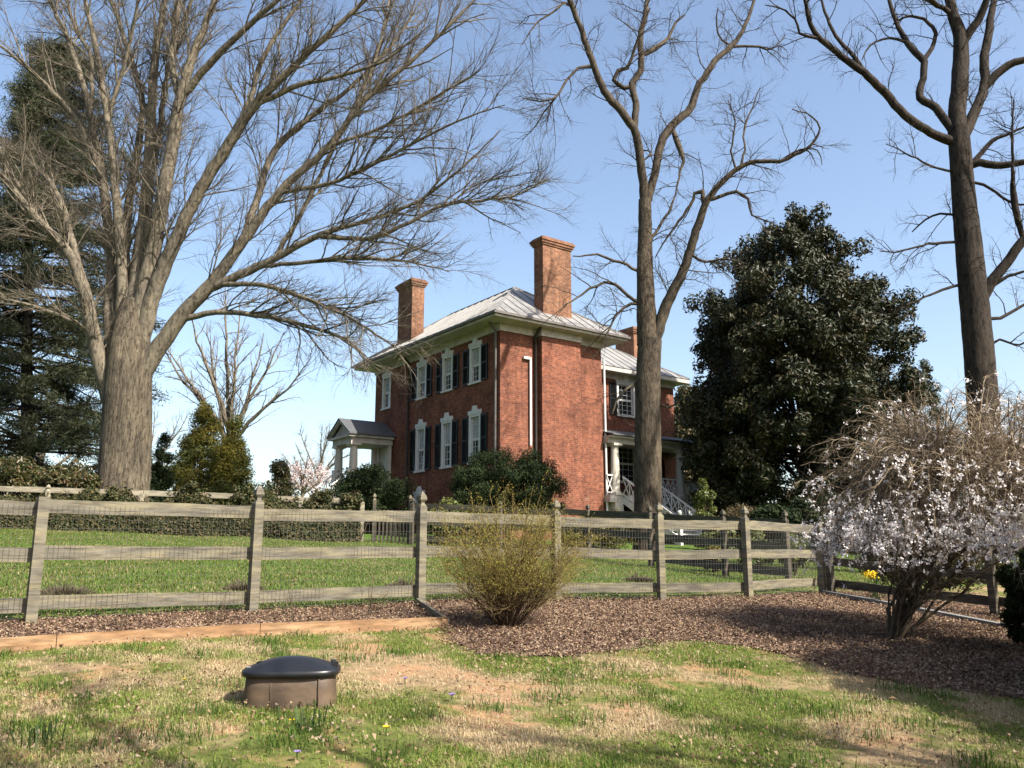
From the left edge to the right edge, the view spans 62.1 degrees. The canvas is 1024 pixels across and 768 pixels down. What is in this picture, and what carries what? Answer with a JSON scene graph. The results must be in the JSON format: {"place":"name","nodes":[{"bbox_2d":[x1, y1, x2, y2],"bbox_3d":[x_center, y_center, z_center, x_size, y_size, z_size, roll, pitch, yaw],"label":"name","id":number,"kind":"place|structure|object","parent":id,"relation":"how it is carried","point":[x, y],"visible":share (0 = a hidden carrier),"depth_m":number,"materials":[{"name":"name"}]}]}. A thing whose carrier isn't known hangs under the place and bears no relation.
{"place":"outdoors","nodes":[
{"label":"outdoors","id":0,"kind":"place"},
{"bbox_2d":[0,528,895,617],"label":"paddock grass","id":1,"kind":"structure","parent":0,"point":[75,540],"depth_m":15.57,"materials":[{"name":"green plant"}]},
{"bbox_2d":[0,529,1023,767],"bbox_3d":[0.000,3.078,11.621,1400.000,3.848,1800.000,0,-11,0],"label":"lawn","id":2,"kind":"structure","parent":0,"point":[232,741],"depth_m":6.08,"materials":[{"name":"plant"}]},
{"bbox_2d":[0,454,50,498],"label":"evergreen shrub","id":3,"kind":"object","parent":2,"relation":"on","point":[18,471],"visible":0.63,"depth_m":28.98,"materials":[{"name":"green plant"}]},
{"bbox_2d":[9,716,66,749],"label":"daffodil clump","id":4,"kind":"object","parent":2,"relation":"on","point":[45,736],"visible":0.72,"depth_m":4.65,"materials":[{"name":"green plant"}]},
{"bbox_2d":[3,363,96,465],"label":"bare tree","id":5,"kind":"object","parent":2,"relation":"on","point":[62,460],"visible":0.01,"depth_m":75.99,"materials":[{"name":"brown plant"}]},
{"bbox_2d":[40,579,96,594],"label":"dead grass clump","id":6,"kind":"object","parent":2,"relation":"on","point":[70,591],"visible":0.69,"depth_m":10.81,"materials":[{"name":"beige plant"}]},
{"bbox_2d":[35,456,102,498],"bbox_3d":[-15.104,3.810,29.315,2.370,2.599,2.501,10,-15,-41],"label":"evergreen shrub","id":7,"kind":"object","parent":2,"relation":"on","point":[68,476],"visible":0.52,"depth_m":28.78,"materials":[{"name":"green plant"}]},
{"bbox_2d":[0,33,171,496],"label":"pine tree","id":8,"kind":"object","parent":2,"relation":"on","point":[77,425],"visible":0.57,"depth_m":42.42,"materials":[{"name":"green plant"}]},
{"bbox_2d":[150,431,174,502],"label":"evergreen shrub","id":9,"kind":"object","parent":2,"relation":"on","point":[162,478],"visible":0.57,"depth_m":32.85,"materials":[{"name":"green plant"}]},
{"bbox_2d":[151,402,209,496],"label":"bare tree","id":10,"kind":"object","parent":2,"relation":"on","point":[173,435],"visible":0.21,"depth_m":90.82,"materials":[{"name":"brown plant"}]},
{"bbox_2d":[0,484,364,541],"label":"wooden fence","id":11,"kind":"object","parent":2,"relation":"on","point":[48,488],"visible":0.36,"depth_m":27.10,"materials":[{"name":"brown wood"}]},
{"bbox_2d":[0,480,367,541],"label":"ivy hedge","id":12,"kind":"object","parent":11,"relation":"attached to","point":[271,500],"visible":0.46,"depth_m":26.38,"materials":[{"name":"green plant"}]},
{"bbox_2d":[102,485,120,501],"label":"ivy clump","id":13,"kind":"object","parent":12,"relation":"attached to","point":[112,494],"visible":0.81,"depth_m":26.57,"materials":[{"name":"green plant"}]},
{"bbox_2d":[175,480,202,502],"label":"ivy clump","id":14,"kind":"object","parent":12,"relation":"attached to","point":[192,485],"visible":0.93,"depth_m":26.74,"materials":[{"name":"green plant"}]},
{"bbox_2d":[230,484,255,504],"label":"ivy clump","id":15,"kind":"object","parent":12,"relation":"attached to","point":[247,492],"visible":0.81,"depth_m":26.62,"materials":[{"name":"green plant"}]},
{"bbox_2d":[310,487,333,507],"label":"ivy clump","id":16,"kind":"object","parent":12,"relation":"attached to","point":[322,497],"visible":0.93,"depth_m":26.62,"materials":[{"name":"green plant"}]},
{"bbox_2d":[340,490,363,508],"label":"ivy clump","id":17,"kind":"object","parent":12,"relation":"attached to","point":[352,499],"visible":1,"depth_m":26.59,"materials":[{"name":"green plant"}]},
{"bbox_2d":[165,399,240,497],"bbox_3d":[-13.643,3.567,37.125,4.276,5.992,4.093,0,-11,0],"label":"juniper","id":18,"kind":"object","parent":2,"relation":"on","point":[193,455],"visible":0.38,"depth_m":36.58,"materials":[{"name":"green plant"}]},
{"bbox_2d":[0,598,448,652],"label":"timber edging","id":19,"kind":"object","parent":2,"relation":"on","point":[40,642],"visible":0.63,"depth_m":8.09,"materials":[{"name":"brown wood"}]},
{"bbox_2d":[200,413,260,504],"bbox_3d":[-11.692,3.723,35.373,2.733,5.177,2.773,0,-11,0],"label":"juniper","id":20,"kind":"object","parent":2,"relation":"on","point":[229,469],"visible":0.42,"depth_m":35.10,"materials":[{"name":"green plant"}]},
{"bbox_2d":[158,274,319,440],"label":"bare tree","id":21,"kind":"object","parent":2,"relation":"on","point":[224,413],"visible":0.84,"depth_m":56.02,"materials":[{"name":"brown plant"}]},
{"bbox_2d":[220,575,265,590],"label":"dead grass clump","id":22,"kind":"object","parent":2,"relation":"on","point":[234,586],"visible":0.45,"depth_m":12.12,"materials":[{"name":"beige plant"}]},
{"bbox_2d":[259,458,301,504],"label":"evergreen shrub","id":23,"kind":"object","parent":2,"relation":"on","point":[280,470],"visible":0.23,"depth_m":30.67,"materials":[{"name":"green plant"}]},
{"bbox_2d":[241,656,340,708],"bbox_3d":[-1.508,2.068,5.811,0.650,0.402,0.452,1,-11,-7],"label":"meter box","id":24,"kind":"object","parent":2,"relation":"on","point":[283,680],"visible":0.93,"depth_m":5.63,"materials":[{"name":"brown plastic"}]},
{"bbox_2d":[0,0,592,501],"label":"bare tree","id":25,"kind":"object","parent":2,"relation":"on","point":[126,352],"visible":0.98,"depth_m":30.81,"materials":[{"name":"grey plant"}]},
{"bbox_2d":[278,705,327,734],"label":"daffodil clump","id":26,"kind":"object","parent":2,"relation":"on","point":[300,718],"visible":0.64,"depth_m":5.07,"materials":[{"name":"green plant"}]},
{"bbox_2d":[287,455,330,496],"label":"blossom tree","id":27,"kind":"object","parent":2,"relation":"on","point":[302,486],"visible":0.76,"depth_m":59.60,"materials":[{"name":"pink plant"}]},
{"bbox_2d":[280,421,349,488],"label":"bare tree","id":28,"kind":"object","parent":2,"relation":"on","point":[325,445],"visible":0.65,"depth_m":109.61,"materials":[{"name":"brown plant"}]},
{"bbox_2d":[328,462,417,533],"bbox_3d":[-5.716,4.741,34.880,3.641,3.086,3.658,0,-11,0],"label":"evergreen shrub","id":29,"kind":"object","parent":2,"relation":"on","point":[365,479],"visible":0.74,"depth_m":34.30,"materials":[{"name":"green plant"}]},
{"bbox_2d":[385,576,414,585],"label":"dead grass clump","id":30,"kind":"object","parent":2,"relation":"on","point":[401,582],"visible":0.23,"depth_m":13.27,"materials":[{"name":"beige plant"}]},
{"bbox_2d":[0,485,826,624],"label":"wooden fence","id":31,"kind":"object","parent":2,"relation":"on","point":[34,601],"visible":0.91,"depth_m":10.57,"materials":[{"name":"grey wood"}]},
{"bbox_2d":[0,529,845,613],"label":"fallen leaves","id":32,"kind":"object","parent":2,"relation":"on","point":[291,561],"visible":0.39,"depth_m":16.97,"materials":[{"name":"brown plant"}]},
{"bbox_2d":[427,497,472,543],"bbox_3d":[-2.072,4.430,27.093,1.767,1.695,1.582,0,-11,0],"label":"leafy shrub","id":33,"kind":"object","parent":2,"relation":"on","point":[436,527],"visible":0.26,"depth_m":26.68,"materials":[{"name":"green plant"}]},
{"bbox_2d":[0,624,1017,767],"bbox_3d":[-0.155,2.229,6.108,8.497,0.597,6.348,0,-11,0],"label":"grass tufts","id":34,"kind":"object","parent":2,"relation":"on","point":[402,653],"visible":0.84,"depth_m":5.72,"materials":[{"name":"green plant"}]},
{"bbox_2d":[447,445,570,540],"bbox_3d":[-0.127,3.883,29.382,4.441,3.522,3.615,0,-11,0],"label":"yew shrub","id":35,"kind":"object","parent":2,"relation":"on","point":[528,470],"visible":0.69,"depth_m":28.64,"materials":[{"name":"green plant"}]},
{"bbox_2d":[304,235,715,544],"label":"brick house","id":36,"kind":"structure","parent":2,"relation":"on","point":[508,377],"depth_m":36.34,"materials":[{"name":"brick"}]},
{"bbox_2d":[376,447,386,485],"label":"door","id":37,"kind":"structure","parent":36,"relation":"in","point":[380,453],"depth_m":41.31,"materials":[{"name":"white paint"}]},
{"bbox_2d":[380,369,391,410],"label":"window","id":38,"kind":"structure","parent":36,"relation":"in","point":[386,383],"depth_m":41.65,"materials":[{"name":"white paint"}]},
{"bbox_2d":[413,486,424,510],"bbox_3d":[-4.097,5.257,37.733,0.205,1.410,0.980,8,-14,-35],"label":"window","id":39,"kind":"structure","parent":36,"relation":"in","point":[419,489],"depth_m":37.90,"materials":[{"name":"white paint"}]},
{"bbox_2d":[413,419,426,472],"bbox_3d":[-4.085,2.778,38.216,0.205,2.400,0.960,8,-14,-35],"label":"window","id":40,"kind":"structure","parent":36,"relation":"in","point":[419,441],"depth_m":38.33,"materials":[{"name":"white paint"}]},
{"bbox_2d":[415,357,427,400],"bbox_3d":[-4.085,-0.260,38.829,0.205,1.960,0.960,8,-14,-35],"label":"window","id":41,"kind":"structure","parent":36,"relation":"in","point":[421,372],"depth_m":38.94,"materials":[{"name":"white paint"}]},
{"bbox_2d":[439,412,452,468],"bbox_3d":[-2.774,2.422,36.448,0.205,2.400,0.960,8,-14,-35],"label":"window","id":42,"kind":"structure","parent":36,"relation":"in","point":[446,422],"depth_m":36.56,"materials":[{"name":"white paint"}]},
{"bbox_2d":[440,347,453,392],"bbox_3d":[-2.774,-0.617,37.060,0.205,1.960,0.960,8,-14,-35],"label":"window","id":43,"kind":"structure","parent":36,"relation":"in","point":[447,368],"depth_m":37.17,"materials":[{"name":"white paint"}]},
{"bbox_2d":[467,405,481,464],"bbox_3d":[-1.493,2.073,34.719,0.205,2.400,0.960,8,-14,-35],"label":"window","id":44,"kind":"structure","parent":36,"relation":"in","point":[474,423],"depth_m":34.86,"materials":[{"name":"white paint"}]},
{"bbox_2d":[468,337,481,385],"bbox_3d":[-1.493,-0.965,35.332,0.205,1.960,0.960,8,-14,-35],"label":"window","id":45,"kind":"structure","parent":36,"relation":"in","point":[475,374],"depth_m":35.42,"materials":[{"name":"white paint"}]},
{"bbox_2d":[616,376,634,417],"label":"window","id":46,"kind":"structure","parent":36,"relation":"in","point":[625,403],"depth_m":40.78,"materials":[{"name":"white paint"}]},
{"bbox_2d":[618,448,634,483],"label":"window","id":47,"kind":"structure","parent":36,"relation":"in","point":[626,456],"depth_m":40.15,"materials":[{"name":"glass"}]},
{"bbox_2d":[661,459,663,497],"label":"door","id":48,"kind":"structure","parent":36,"relation":"in","point":[662,461],"depth_m":41.50,"materials":[{"name":"brown wood"}]},
{"bbox_2d":[0,586,1023,767],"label":"fallen leaves","id":49,"kind":"object","parent":2,"relation":"on","point":[462,737],"visible":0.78,"depth_m":7.57,"materials":[{"name":"brown plant"}]},
{"bbox_2d":[0,589,1023,701],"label":"mulch bed","id":50,"kind":"object","parent":2,"relation":"on","point":[749,637],"visible":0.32,"depth_m":9.49,"materials":[{"name":"brown wood"}]},
{"bbox_2d":[110,601,136,627],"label":"bare rose","id":51,"kind":"object","parent":50,"relation":"on","point":[116,622],"visible":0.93,"depth_m":8.38,"materials":[{"name":"brown plant"}]},
{"bbox_2d":[203,591,228,621],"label":"bare rose","id":52,"kind":"object","parent":50,"relation":"on","point":[219,609],"visible":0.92,"depth_m":9.02,"materials":[{"name":"brown plant"}]},
{"bbox_2d":[269,576,299,619],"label":"bare rose","id":53,"kind":"object","parent":50,"relation":"on","point":[286,605],"visible":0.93,"depth_m":9.39,"materials":[{"name":"brown plant"}]},
{"bbox_2d":[355,567,391,616],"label":"bare rose","id":54,"kind":"object","parent":50,"relation":"on","point":[369,613],"visible":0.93,"depth_m":9.96,"materials":[{"name":"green plant"}]},
{"bbox_2d":[421,470,618,627],"bbox_3d":[0.099,1.965,9.879,2.277,1.810,2.335,0,-11,0],"label":"twiggy bush","id":55,"kind":"object","parent":50,"relation":"on","point":[494,585],"visible":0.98,"depth_m":9.60,"materials":[{"name":"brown plant"}]},
{"bbox_2d":[861,570,887,598],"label":"daffodil clump","id":56,"kind":"object","parent":50,"relation":"on","point":[872,573],"visible":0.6,"depth_m":14.76,"materials":[{"name":"yellow plant"}]},
{"bbox_2d":[788,366,1023,640],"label":"weeping cherry","id":57,"kind":"object","parent":50,"relation":"on","point":[918,477],"visible":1,"depth_m":9.74,"materials":[{"name":"white plant"}]},
{"bbox_2d":[823,590,1005,627],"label":"stone kerb","id":58,"kind":"structure","parent":50,"relation":"on","point":[956,616],"depth_m":12.58,"materials":[{"name":"grey stone"}]},
{"bbox_2d":[561,532,595,545],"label":"leafy shrub","id":59,"kind":"object","parent":2,"relation":"on","point":[567,534],"visible":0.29,"depth_m":24.73,"materials":[{"name":"green plant"}]},
{"bbox_2d":[409,497,792,578],"bbox_3d":[1.853,4.007,22.135,12.315,2.598,1.789,-11,-16,44],"label":"wooden fence","id":60,"kind":"object","parent":2,"relation":"on","point":[726,567],"visible":0.6,"depth_m":20.60,"materials":[{"name":"grey wood"}]},
{"bbox_2d":[371,493,411,543],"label":"picket gate","id":61,"kind":"structure","parent":60,"relation":"attached to","point":[399,535],"depth_m":26.25,"materials":[{"name":"grey wood"}]},
{"bbox_2d":[573,508,636,548],"bbox_3d":[2.790,4.590,26.188,2.124,1.485,2.340,0,-11,0],"label":"leafy shrub","id":62,"kind":"object","parent":2,"relation":"on","point":[608,540],"visible":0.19,"depth_m":25.65,"materials":[{"name":"green plant"}]},
{"bbox_2d":[620,573,655,581],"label":"dead grass clump","id":63,"kind":"object","parent":2,"relation":"on","point":[637,579],"visible":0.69,"depth_m":16.08,"materials":[{"name":"beige plant"}]},
{"bbox_2d":[499,0,850,549],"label":"bare tree","id":64,"kind":"object","parent":2,"relation":"on","point":[651,324],"visible":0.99,"depth_m":28.06,"materials":[{"name":"brown plant"}]},
{"bbox_2d":[674,383,718,530],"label":"evergreen tree","id":65,"kind":"object","parent":2,"relation":"on","point":[680,394],"visible":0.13,"depth_m":49.98,"materials":[{"name":"green plant"}]},
{"bbox_2d":[692,477,717,548],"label":"leafy shrub","id":66,"kind":"object","parent":2,"relation":"on","point":[703,497],"visible":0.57,"depth_m":30.64,"materials":[{"name":"green plant"}]},
{"bbox_2d":[702,545,721,571],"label":"leafy shrub","id":67,"kind":"object","parent":2,"relation":"on","point":[713,547],"visible":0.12,"depth_m":19.52,"materials":[{"name":"green plant"}]},
{"bbox_2d":[700,530,736,548],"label":"leafy shrub","id":68,"kind":"object","parent":2,"relation":"on","point":[715,534],"visible":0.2,"depth_m":21.01,"materials":[{"name":"green plant"}]},
{"bbox_2d":[718,503,755,537],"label":"dried shrub","id":69,"kind":"object","parent":2,"relation":"on","point":[733,512],"visible":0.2,"depth_m":28.36,"materials":[{"name":"brown plant"}]},
{"bbox_2d":[734,530,775,564],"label":"leafy shrub","id":70,"kind":"object","parent":2,"relation":"on","point":[763,560],"visible":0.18,"depth_m":20.07,"materials":[{"name":"green plant"}]},
{"bbox_2d":[778,532,810,575],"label":"leafy shrub","id":71,"kind":"object","parent":2,"relation":"on","point":[799,561],"visible":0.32,"depth_m":19.52,"materials":[{"name":"green plant"}]},
{"bbox_2d":[673,201,937,548],"bbox_3d":[12.270,-0.230,36.757,11.218,15.472,11.492,0,-11,0],"label":"magnolia tree","id":72,"kind":"object","parent":2,"relation":"on","point":[823,368],"visible":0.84,"depth_m":34.02,"materials":[{"name":"green plant"}]},
{"bbox_2d":[736,490,874,558],"bbox_3d":[9.991,4.496,26.570,6.021,2.336,2.619,0,-11,0],"label":"evergreen shrub","id":73,"kind":"object","parent":2,"relation":"on","point":[765,510],"visible":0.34,"depth_m":26.42,"materials":[{"name":"green plant"}]},
{"bbox_2d":[756,0,1023,584],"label":"bare tree","id":74,"kind":"object","parent":2,"relation":"on","point":[976,285],"visible":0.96,"depth_m":21.20,"materials":[{"name":"brown plant"}]},
{"bbox_2d":[823,535,1020,614],"bbox_3d":[6.750,3.207,13.579,0.287,1.673,4.157,7,-13,-31],"label":"wooden fence","id":75,"kind":"object","parent":2,"relation":"on","point":[993,600],"visible":0.39,"depth_m":13.53,"materials":[{"name":"grey wood"}]},
{"bbox_2d":[913,358,947,436],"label":"evergreen tree","id":76,"kind":"object","parent":2,"relation":"on","point":[923,364],"visible":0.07,"depth_m":60.36,"materials":[{"name":"green plant"}]},
{"bbox_2d":[857,503,1019,593],"bbox_3d":[8.145,3.160,16.291,3.085,2.027,1.637,0,-11,0],"label":"evergreen shrub","id":77,"kind":"object","parent":2,"relation":"on","point":[887,574],"visible":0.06,"depth_m":15.91,"materials":[{"name":"green plant"}]},
{"bbox_2d":[993,546,1023,643],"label":"evergreen shrub","id":78,"kind":"object","parent":2,"relation":"on","point":[1012,614],"visible":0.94,"depth_m":9.28,"materials":[{"name":"green plant"}]},
{"bbox_2d":[0,0,1023,541],"label":"sky","id":79,"kind":"structure","parent":0,"point":[861,196],"materials":[{"name":"blue"}]}
]}

